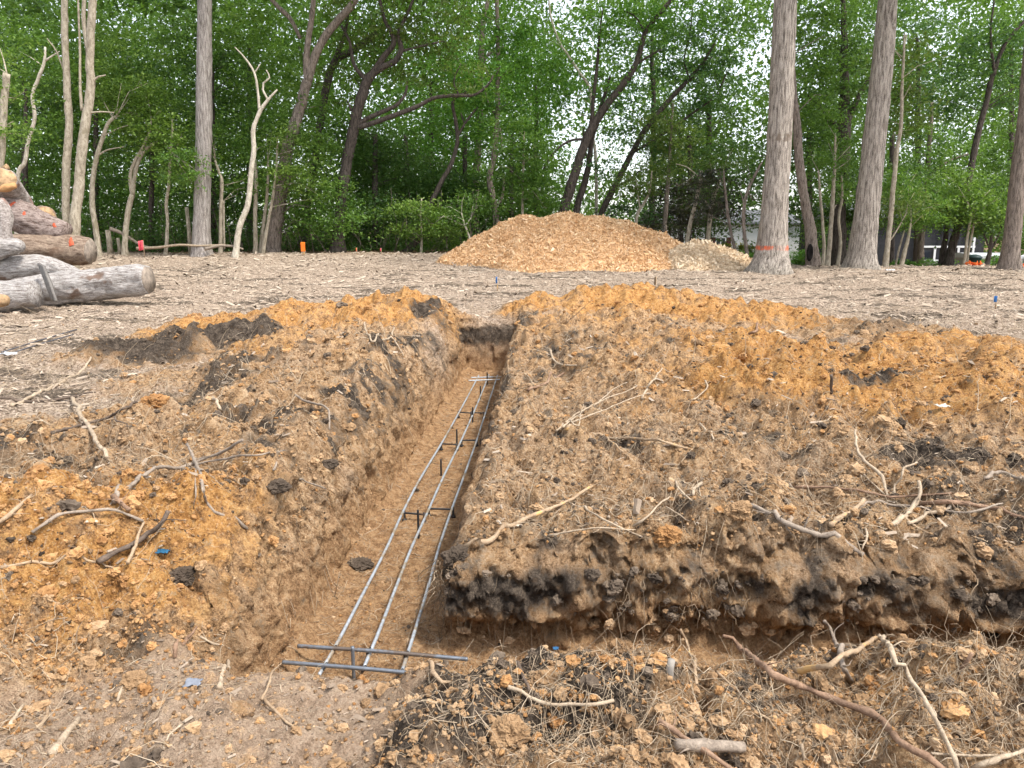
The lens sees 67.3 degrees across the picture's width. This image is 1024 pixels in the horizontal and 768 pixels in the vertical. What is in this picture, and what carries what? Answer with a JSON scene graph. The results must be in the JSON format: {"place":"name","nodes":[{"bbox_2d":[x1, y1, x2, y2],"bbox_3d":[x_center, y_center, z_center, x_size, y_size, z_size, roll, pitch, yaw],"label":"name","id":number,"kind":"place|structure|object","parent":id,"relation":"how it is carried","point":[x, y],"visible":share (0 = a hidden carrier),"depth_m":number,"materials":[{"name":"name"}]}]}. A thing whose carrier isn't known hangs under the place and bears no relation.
{"place":"outdoors","nodes":[
{"label":"outdoors","id":0,"kind":"place"},
{"bbox_2d":[0,0,1022,236],"label":"sky","id":1,"kind":"structure","parent":0,"point":[759,48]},
{"bbox_2d":[0,232,1023,767],"bbox_3d":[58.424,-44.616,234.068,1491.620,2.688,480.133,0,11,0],"label":"ground","id":2,"kind":"structure","parent":0,"point":[794,592],"depth_m":4.48,"materials":[{"name":"soil"}]},
{"bbox_2d":[0,281,43,311],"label":"felled log","id":3,"kind":"object","parent":2,"relation":"on","point":[27,294],"visible":0.92,"depth_m":13.35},
{"bbox_2d":[0,30,80,166],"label":"tree","id":4,"kind":"object","parent":2,"relation":"on","point":[6,85],"visible":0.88,"depth_m":18.84,"materials":[{"name":"green plant"}]},
{"bbox_2d":[0,5,95,233],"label":"tree","id":5,"kind":"object","parent":2,"relation":"on","point":[45,61],"visible":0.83,"depth_m":22.52,"materials":[{"name":"green plant"}]},
{"bbox_2d":[0,0,122,234],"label":"tree","id":6,"kind":"object","parent":2,"relation":"on","point":[25,180],"visible":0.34,"depth_m":27.66,"materials":[{"name":"green plant"}]},
{"bbox_2d":[0,264,155,305],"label":"felled log","id":7,"kind":"object","parent":2,"relation":"on","point":[97,284],"visible":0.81,"depth_m":13.98,"materials":[{"name":"grey wood"}]},
{"bbox_2d":[0,254,79,280],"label":"felled log","id":8,"kind":"object","parent":7,"relation":"on","point":[16,266],"visible":0.59,"depth_m":14.67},
{"bbox_2d":[13,234,97,265],"bbox_3d":[-9.476,-2.735,15.695,1.785,0.649,0.622,-2,11,-8],"label":"felled log","id":9,"kind":"object","parent":8,"relation":"on","point":[72,250],"visible":0.66,"depth_m":15.52,"materials":[{"name":"brown wood"}]},
{"bbox_2d":[0,196,72,236],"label":"felled log","id":10,"kind":"object","parent":9,"relation":"on","point":[30,218],"visible":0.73,"depth_m":15.55,"materials":[{"name":"brown wood"}]},
{"bbox_2d":[0,168,33,204],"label":"felled log","id":11,"kind":"object","parent":10,"relation":"on","point":[19,191],"visible":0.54,"depth_m":15.35,"materials":[{"name":"grey wood"}]},
{"bbox_2d":[47,0,116,222],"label":"tree","id":12,"kind":"object","parent":2,"relation":"on","point":[68,143],"visible":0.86,"depth_m":19.55,"materials":[{"name":"beige plant"}]},
{"bbox_2d":[69,0,113,268],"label":"tree","id":13,"kind":"object","parent":2,"relation":"on","point":[88,29],"visible":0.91,"depth_m":19.29,"materials":[{"name":"beige plant"}]},
{"bbox_2d":[0,0,184,244],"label":"tree","id":14,"kind":"object","parent":2,"relation":"on","point":[96,130],"visible":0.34,"depth_m":28.72,"materials":[{"name":"green plant"}]},
{"bbox_2d":[33,19,195,256],"bbox_3d":[-12.185,-7.580,24.076,5.134,7.299,3.919,0,11,0],"label":"tree","id":15,"kind":"object","parent":2,"relation":"on","point":[92,207],"visible":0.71,"depth_m":23.38,"materials":[{"name":"green plant"}]},
{"bbox_2d":[91,74,221,255],"bbox_3d":[-11.043,-6.664,23.747,4.268,5.570,3.212,4,12,19],"label":"tree","id":16,"kind":"object","parent":2,"relation":"on","point":[141,152],"visible":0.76,"depth_m":23.42,"materials":[{"name":"green plant"}]},
{"bbox_2d":[59,0,269,251],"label":"tree","id":17,"kind":"object","parent":2,"relation":"on","point":[149,208],"visible":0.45,"depth_m":26.70,"materials":[{"name":"green plant"}]},
{"bbox_2d":[111,119,244,255],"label":"tree","id":18,"kind":"object","parent":2,"relation":"on","point":[170,164],"visible":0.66,"depth_m":23.43,"materials":[{"name":"green plant"}]},
{"bbox_2d":[143,0,219,256],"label":"tree","id":19,"kind":"object","parent":2,"relation":"on","point":[201,229],"visible":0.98,"depth_m":22.99,"materials":[{"name":"grey plant"}]},
{"bbox_2d":[106,439,284,503],"bbox_3d":[-1.707,0.429,4.137,0.505,0.215,1.174,7,13,33],"label":"fallen branch","id":20,"kind":"object","parent":2,"relation":"on","point":[135,481],"visible":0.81,"depth_m":4.24,"materials":[{"name":"wood"}]},
{"bbox_2d":[116,0,304,249],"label":"tree","id":21,"kind":"object","parent":2,"relation":"on","point":[215,197],"visible":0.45,"depth_m":28.08,"materials":[{"name":"green plant"}]},
{"bbox_2d":[184,108,281,252],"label":"tree","id":22,"kind":"object","parent":2,"relation":"on","point":[221,233],"visible":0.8,"depth_m":24.49,"materials":[{"name":"green plant"}]},
{"bbox_2d":[231,47,277,257],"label":"tree","id":23,"kind":"object","parent":2,"relation":"on","point":[238,231],"visible":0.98,"depth_m":22.91,"materials":[{"name":"white plant"}]},
{"bbox_2d":[178,0,339,246],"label":"tree","id":24,"kind":"object","parent":2,"relation":"on","point":[240,34],"visible":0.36,"depth_m":30.24,"materials":[{"name":"green plant"}]},
{"bbox_2d":[217,73,313,252],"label":"tree","id":25,"kind":"object","parent":2,"relation":"on","point":[255,202],"visible":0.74,"depth_m":24.90,"materials":[{"name":"green plant"}]},
{"bbox_2d":[47,190,499,252],"bbox_3d":[-12.376,-6.218,29.660,24.737,2.306,9.388,0,11,0],"label":"brushwood","id":26,"kind":"object","parent":2,"relation":"on","point":[471,232],"visible":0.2,"depth_m":26.93,"materials":[{"name":"green plant"}]},
{"bbox_2d":[241,104,317,252],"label":"tree","id":27,"kind":"object","parent":2,"relation":"on","point":[264,215],"visible":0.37,"depth_m":25.26,"materials":[{"name":"green plant"}]},
{"bbox_2d":[243,119,351,253],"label":"tree","id":28,"kind":"object","parent":2,"relation":"on","point":[290,170],"visible":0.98,"depth_m":24.35,"materials":[{"name":"green plant"}]},
{"bbox_2d":[212,0,448,251],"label":"tree","id":29,"kind":"object","parent":2,"relation":"on","point":[275,232],"visible":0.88,"depth_m":25.00,"materials":[{"name":"green plant"}]},
{"bbox_2d":[294,0,418,248],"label":"tree","id":30,"kind":"object","parent":2,"relation":"on","point":[339,55],"visible":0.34,"depth_m":28.31,"materials":[{"name":"green plant"}]},
{"bbox_2d":[301,106,436,250],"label":"tree","id":31,"kind":"object","parent":2,"relation":"on","point":[376,169],"visible":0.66,"depth_m":27.94,"materials":[{"name":"green plant"}]},
{"bbox_2d":[310,131,481,250],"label":"tree","id":32,"kind":"object","parent":2,"relation":"on","point":[405,137],"visible":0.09,"depth_m":30.24,"materials":[{"name":"green plant"}]},
{"bbox_2d":[288,0,510,252],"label":"tree","id":33,"kind":"object","parent":2,"relation":"on","point":[357,123],"visible":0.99,"depth_m":25.19,"materials":[{"name":"green plant"}]},
{"bbox_2d":[12,200,797,263],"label":"undergrowth","id":34,"kind":"object","parent":2,"relation":"on","point":[284,245],"visible":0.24,"depth_m":27.27,"materials":[{"name":"green plant"}]},
{"bbox_2d":[357,192,479,252],"bbox_3d":[-3.067,-5.305,25.635,4.011,2.133,2.825,-5,12,-23],"label":"bush","id":35,"kind":"object","parent":2,"relation":"on","point":[409,208],"visible":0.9,"depth_m":25.40,"materials":[{"name":"green plant"}]},
{"bbox_2d":[402,506,455,522],"bbox_3d":[-0.632,1.002,5.859,0.395,0.105,0.143,-6,13,-27],"label":"rebar support","id":36,"kind":"object","parent":2,"relation":"on","point":[423,514],"visible":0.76,"depth_m":5.83,"materials":[{"name":"black metal"}]},
{"bbox_2d":[317,375,478,675],"bbox_3d":[-0.712,0.622,7.493,0.058,0.036,7.818,1,11,3],"label":"rebar","id":37,"kind":"object","parent":36,"relation":"on","point":[331,653],"visible":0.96,"depth_m":5.00,"materials":[{"name":"grey metal"}]},
{"bbox_2d":[282,660,405,676],"bbox_3d":[-0.765,1.360,3.682,0.703,0.038,0.036,2,11,8],"label":"rebar","id":38,"kind":"object","parent":37,"relation":"on","point":[354,667],"visible":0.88,"depth_m":3.67,"materials":[{"name":"metal"}]},
{"bbox_2d":[363,374,489,666],"bbox_3d":[-0.531,0.608,7.562,0.049,0.036,7.811,1,11,3],"label":"rebar","id":39,"kind":"object","parent":36,"relation":"on","point":[397,583],"visible":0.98,"depth_m":5.04,"materials":[{"name":"grey metal"}]},
{"bbox_2d":[297,644,467,660],"bbox_3d":[-0.647,1.332,3.823,0.871,0.038,0.037,2,11,8],"label":"rebar","id":40,"kind":"object","parent":39,"relation":"on","point":[391,652],"visible":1,"depth_m":3.81,"materials":[{"name":"metal"}]},
{"bbox_2d":[401,375,497,669],"bbox_3d":[-0.378,0.619,7.507,0.044,0.036,7.783,0,11,2],"label":"rebar","id":41,"kind":"object","parent":36,"relation":"on","point":[426,590],"visible":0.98,"depth_m":5.12,"materials":[{"name":"grey metal"}]},
{"bbox_2d":[348,32,520,237],"bbox_3d":[-3.400,-14.724,33.776,8.983,17.324,8.860,0,11,0],"label":"tree","id":42,"kind":"object","parent":2,"relation":"on","point":[430,106],"visible":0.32,"depth_m":33.78,"materials":[{"name":"green plant"}]},
{"bbox_2d":[398,185,514,238],"bbox_3d":[-1.811,-5.436,25.623,3.837,2.399,2.840,0,11,0],"label":"bush","id":43,"kind":"object","parent":2,"relation":"on","point":[462,214],"visible":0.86,"depth_m":25.50,"materials":[{"name":"green plant"}]},
{"bbox_2d":[384,134,538,249],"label":"tree","id":44,"kind":"object","parent":2,"relation":"on","point":[450,187],"visible":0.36,"depth_m":29.27,"materials":[{"name":"green plant"}]},
{"bbox_2d":[407,56,518,245],"bbox_3d":[-2.062,-7.959,27.309,4.586,6.843,2.892,8,14,35],"label":"tree","id":45,"kind":"object","parent":2,"relation":"on","point":[457,141],"visible":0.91,"depth_m":26.89,"materials":[{"name":"green plant"}]},
{"bbox_2d":[404,0,553,232],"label":"tree","id":46,"kind":"object","parent":2,"relation":"on","point":[481,48],"visible":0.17,"depth_m":35.74,"materials":[{"name":"green plant"}]},
{"bbox_2d":[438,135,564,245],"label":"tree","id":47,"kind":"object","parent":2,"relation":"on","point":[510,210],"visible":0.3,"depth_m":29.19,"materials":[{"name":"green plant"}]},
{"bbox_2d":[438,0,565,226],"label":"tree","id":48,"kind":"object","parent":2,"relation":"on","point":[498,51],"visible":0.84,"depth_m":27.34,"materials":[{"name":"green plant"}]},
{"bbox_2d":[487,713,530,753],"bbox_3d":[-0.010,1.108,2.421,0.144,0.130,0.120,0,11,0],"label":"soil clod","id":49,"kind":"object","parent":2,"relation":"on","point":[508,729],"visible":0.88,"depth_m":2.39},
{"bbox_2d":[0,0,1023,254],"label":"wood","id":50,"kind":"object","parent":2,"relation":"on","point":[966,8],"visible":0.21,"depth_m":48.13,"materials":[{"name":"green plant"}]},
{"bbox_2d":[0,308,1023,767],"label":"tan soil lumps","id":51,"kind":"object","parent":2,"relation":"on","point":[626,720],"visible":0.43,"depth_m":2.92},
{"bbox_2d":[0,251,1023,767],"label":"wood litter","id":52,"kind":"object","parent":2,"relation":"on","point":[552,289],"visible":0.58,"depth_m":15.95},
{"bbox_2d":[0,299,1023,767],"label":"dark soil lumps","id":53,"kind":"object","parent":2,"relation":"on","point":[586,681],"visible":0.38,"depth_m":3.44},
{"bbox_2d":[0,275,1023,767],"bbox_3d":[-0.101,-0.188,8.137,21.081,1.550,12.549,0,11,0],"label":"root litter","id":54,"kind":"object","parent":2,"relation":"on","point":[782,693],"visible":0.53,"depth_m":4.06,"materials":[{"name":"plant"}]},
{"bbox_2d":[0,304,1023,767],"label":"tan soil crumbs","id":55,"kind":"object","parent":2,"relation":"on","point":[484,752],"visible":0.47,"depth_m":2.88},
{"bbox_2d":[0,283,1023,767],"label":"orange soil crumbs","id":56,"kind":"object","parent":2,"relation":"on","point":[188,615],"visible":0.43,"depth_m":3.27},
{"bbox_2d":[0,294,1023,767],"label":"orange soil lumps","id":57,"kind":"object","parent":2,"relation":"on","point":[822,730],"visible":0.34,"depth_m":3.33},
{"bbox_2d":[0,289,1023,767],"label":"dark soil crumbs","id":58,"kind":"object","parent":2,"relation":"on","point":[616,693],"visible":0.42,"depth_m":4.12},
{"bbox_2d":[459,99,580,217],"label":"tree","id":59,"kind":"object","parent":2,"relation":"on","point":[525,185],"visible":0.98,"depth_m":25.87,"materials":[{"name":"green plant"}]},
{"bbox_2d":[463,486,593,546],"bbox_3d":[0.164,0.740,4.329,1.035,0.149,0.165,-11,15,-43],"label":"fallen branch","id":60,"kind":"object","parent":2,"relation":"on","point":[491,539],"visible":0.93,"depth_m":4.15,"materials":[{"name":"wood"}]},
{"bbox_2d":[468,44,605,215],"bbox_3d":[1.228,-13.668,32.097,8.803,16.424,8.762,8,14,35],"label":"tree","id":61,"kind":"object","parent":2,"relation":"on","point":[526,86],"visible":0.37,"depth_m":31.96,"materials":[{"name":"green plant"}]},
{"bbox_2d":[500,0,600,214],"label":"tree","id":62,"kind":"object","parent":2,"relation":"on","point":[556,66],"visible":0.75,"depth_m":28.64,"materials":[{"name":"green plant"}]},
{"bbox_2d":[435,210,681,273],"bbox_3d":[1.875,-4.230,22.759,8.301,1.750,6.729,0,11,0],"label":"wood chip pile","id":63,"kind":"object","parent":2,"relation":"on","point":[569,240],"visible":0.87,"depth_m":20.90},
{"bbox_2d":[563,76,655,213],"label":"tree","id":64,"kind":"object","parent":2,"relation":"on","point":[584,183],"visible":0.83,"depth_m":27.82,"materials":[{"name":"green plant"}]},
{"bbox_2d":[541,0,725,212],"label":"tree","id":65,"kind":"object","parent":2,"relation":"on","point":[594,122],"visible":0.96,"depth_m":26.75,"materials":[{"name":"green plant"}]},
{"bbox_2d":[595,154,692,223],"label":"tree","id":66,"kind":"object","parent":2,"relation":"on","point":[648,184],"visible":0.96,"depth_m":26.49,"materials":[{"name":"green plant"}]},
{"bbox_2d":[283,322,1020,657],"bbox_3d":[-0.300,0.394,6.832,4.252,0.928,9.664,-6,13,-29],"label":"root fringe","id":67,"kind":"object","parent":2,"relation":"on","point":[439,596],"visible":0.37,"depth_m":3.95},
{"bbox_2d":[582,0,731,226],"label":"tree","id":68,"kind":"object","parent":2,"relation":"on","point":[653,95],"visible":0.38,"depth_m":37.52,"materials":[{"name":"green plant"}]},
{"bbox_2d":[652,524,682,548],"bbox_3d":[0.804,0.792,3.985,0.158,0.144,0.138,4,12,18],"label":"soil clod","id":69,"kind":"object","parent":2,"relation":"on","point":[667,535],"visible":0.98,"depth_m":3.94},
{"bbox_2d":[626,98,717,231],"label":"tree","id":70,"kind":"object","parent":2,"relation":"on","point":[668,128],"visible":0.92,"depth_m":27.71,"materials":[{"name":"green plant"}]},
{"bbox_2d":[589,2,767,226],"bbox_3d":[6.324,-11.733,28.418,8.116,14.397,8.008,0,11,0],"label":"tree","id":71,"kind":"object","parent":2,"relation":"on","point":[700,68],"visible":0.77,"depth_m":28.27,"materials":[{"name":"green plant"}]},
{"bbox_2d":[610,103,746,243],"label":"tree","id":72,"kind":"object","parent":2,"relation":"on","point":[681,239],"visible":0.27,"depth_m":31.69,"materials":[{"name":"green plant"}]},
{"bbox_2d":[628,135,734,241],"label":"tree","id":73,"kind":"object","parent":2,"relation":"on","point":[673,213],"visible":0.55,"depth_m":29.43,"materials":[{"name":"green plant"}]},
{"bbox_2d":[640,49,763,244],"bbox_3d":[9.245,-13.425,33.179,8.569,17.209,8.632,0,11,0],"label":"tree","id":74,"kind":"object","parent":2,"relation":"on","point":[732,134],"visible":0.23,"depth_m":33.74,"materials":[{"name":"green plant"}]},
{"bbox_2d":[666,238,751,270],"bbox_3d":[5.221,-3.592,21.453,3.570,0.954,2.979,0,11,0],"label":"wood chip pile","id":75,"kind":"object","parent":2,"relation":"on","point":[699,255],"visible":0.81,"depth_m":20.70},
{"bbox_2d":[673,732,746,753],"bbox_3d":[0.604,1.101,2.346,0.232,0.084,0.092,0,11,0],"label":"wood chunk","id":76,"kind":"object","parent":2,"relation":"on","point":[714,746],"visible":0.92,"depth_m":2.33,"materials":[{"name":"beige wood"}]},
{"bbox_2d":[670,167,759,249],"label":"tree","id":77,"kind":"object","parent":2,"relation":"on","point":[725,205],"visible":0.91,"depth_m":24.51,"materials":[{"name":"green plant"}]},
{"bbox_2d":[639,210,799,259],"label":"house","id":78,"kind":"structure","parent":2,"relation":"on","point":[752,236],"depth_m":51.07,"materials":[{"name":"white"}]},
{"bbox_2d":[677,151,763,242],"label":"tree","id":79,"kind":"object","parent":2,"relation":"on","point":[690,222],"visible":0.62,"depth_m":25.28,"materials":[{"name":"green plant"}]},
{"bbox_2d":[677,136,764,239],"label":"tree","id":80,"kind":"object","parent":2,"relation":"on","point":[708,229],"visible":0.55,"depth_m":25.95,"materials":[{"name":"green plant"}]},
{"bbox_2d":[444,566,1022,640],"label":"dark face lumps","id":81,"kind":"object","parent":2,"relation":"on","point":[615,586],"visible":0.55,"depth_m":3.87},
{"bbox_2d":[453,608,1020,647],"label":"brown face lumps","id":82,"kind":"object","parent":2,"relation":"on","point":[744,628],"visible":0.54,"depth_m":3.95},
{"bbox_2d":[698,139,791,254],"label":"tree","id":83,"kind":"object","parent":2,"relation":"on","point":[751,180],"visible":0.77,"depth_m":23.56,"materials":[{"name":"green plant"}]},
{"bbox_2d":[743,0,796,274],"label":"tree","id":84,"kind":"object","parent":2,"relation":"on","point":[771,254],"visible":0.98,"depth_m":19.02,"materials":[{"name":"grey plant"}]},
{"bbox_2d":[736,95,863,256],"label":"tree","id":85,"kind":"object","parent":2,"relation":"on","point":[812,196],"visible":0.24,"depth_m":31.98,"materials":[{"name":"green plant"}]},
{"bbox_2d":[751,503,863,556],"bbox_3d":[1.488,0.743,3.978,0.604,0.240,0.210,8,13,34],"label":"fallen branch","id":86,"kind":"object","parent":2,"relation":"on","point":[804,529],"visible":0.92,"depth_m":3.91,"materials":[{"name":"wood"}]},
{"bbox_2d":[753,0,867,266],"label":"tree","id":87,"kind":"object","parent":2,"relation":"on","point":[812,257],"visible":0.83,"depth_m":22.31,"materials":[{"name":"green plant"}]},
{"bbox_2d":[790,142,857,264],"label":"tree","id":88,"kind":"object","parent":2,"relation":"on","point":[822,173],"visible":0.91,"depth_m":23.06,"materials":[{"name":"green plant"}]},
{"bbox_2d":[807,172,857,265],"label":"tree","id":89,"kind":"object","parent":2,"relation":"on","point":[840,199],"visible":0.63,"depth_m":24.57,"materials":[{"name":"green plant"}]},
{"bbox_2d":[722,634,945,767],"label":"fallen branch","id":90,"kind":"object","parent":2,"relation":"on","point":[870,713],"visible":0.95,"depth_m":2.49,"materials":[{"name":"wood"}]},
{"bbox_2d":[791,635,879,674],"bbox_3d":[1.383,1.050,3.052,0.173,0.451,1.156,10,15,40],"label":"fallen branch","id":91,"kind":"object","parent":2,"relation":"on","point":[831,664],"visible":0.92,"depth_m":2.65,"materials":[{"name":"wood"}]},
{"bbox_2d":[754,0,921,265],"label":"tree","id":92,"kind":"object","parent":2,"relation":"on","point":[847,100],"visible":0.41,"depth_m":29.31,"materials":[{"name":"green plant"}]},
{"bbox_2d":[796,98,891,265],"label":"tree","id":93,"kind":"object","parent":2,"relation":"on","point":[834,144],"visible":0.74,"depth_m":23.58,"materials":[{"name":"green plant"}]},
{"bbox_2d":[839,0,896,269],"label":"tree","id":94,"kind":"object","parent":2,"relation":"on","point":[862,247],"visible":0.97,"depth_m":20.46,"materials":[{"name":"grey plant"}]},
{"bbox_2d":[808,134,954,263],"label":"tree","id":95,"kind":"object","parent":2,"relation":"on","point":[890,159],"visible":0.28,"depth_m":29.26,"materials":[{"name":"green plant"}]},
{"bbox_2d":[794,203,986,265],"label":"house","id":96,"kind":"structure","parent":2,"relation":"on","point":[930,244],"depth_m":41.30,"materials":[{"name":"grey"}]},
{"bbox_2d":[848,23,969,266],"bbox_3d":[11.190,-6.762,22.345,3.175,6.839,3.026,8,14,35],"label":"tree","id":97,"kind":"object","parent":2,"relation":"on","point":[901,109],"visible":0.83,"depth_m":21.89,"materials":[{"name":"green plant"}]},
{"bbox_2d":[878,634,959,767],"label":"fallen branch","id":98,"kind":"object","parent":2,"relation":"on","point":[953,757],"visible":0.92,"depth_m":2.28,"materials":[{"name":"brown wood"}]},
{"bbox_2d":[881,164,960,264],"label":"tree","id":99,"kind":"object","parent":2,"relation":"on","point":[907,191],"visible":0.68,"depth_m":23.58,"materials":[{"name":"green plant"}]},
{"bbox_2d":[852,0,994,263],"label":"tree","id":100,"kind":"object","parent":2,"relation":"on","point":[924,26],"visible":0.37,"depth_m":35.90,"materials":[{"name":"green plant"}]},
{"bbox_2d":[883,169,986,265],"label":"tree","id":101,"kind":"object","parent":2,"relation":"on","point":[942,253],"visible":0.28,"depth_m":25.60,"materials":[{"name":"green plant"}]},
{"bbox_2d":[883,102,1009,264],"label":"tree","id":102,"kind":"object","parent":2,"relation":"on","point":[928,154],"visible":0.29,"depth_m":30.68,"materials":[{"name":"green plant"}]},
{"bbox_2d":[892,0,1023,265],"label":"tree","id":103,"kind":"object","parent":2,"relation":"on","point":[997,60],"visible":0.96,"depth_m":24.81,"materials":[{"name":"green plant"}]},
{"bbox_2d":[910,0,1023,173],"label":"tree","id":104,"kind":"object","parent":2,"relation":"on","point":[1004,112],"visible":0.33,"depth_m":34.89,"materials":[{"name":"green plant"}]},
{"bbox_2d":[911,158,1023,264],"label":"tree","id":105,"kind":"object","parent":2,"relation":"on","point":[968,196],"visible":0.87,"depth_m":24.00,"materials":[{"name":"green plant"}]},
{"bbox_2d":[921,177,1023,264],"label":"tree","id":106,"kind":"object","parent":2,"relation":"on","point":[991,244],"visible":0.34,"depth_m":24.43,"materials":[{"name":"green plant"}]},
{"bbox_2d":[961,70,1023,262],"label":"tree","id":107,"kind":"object","parent":2,"relation":"on","point":[994,168],"visible":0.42,"depth_m":26.98,"materials":[{"name":"green plant"}]},
{"bbox_2d":[995,45,1023,269],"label":"tree","id":108,"kind":"object","parent":2,"relation":"on","point":[1009,256],"visible":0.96,"depth_m":20.33,"materials":[{"name":"brown plant"}]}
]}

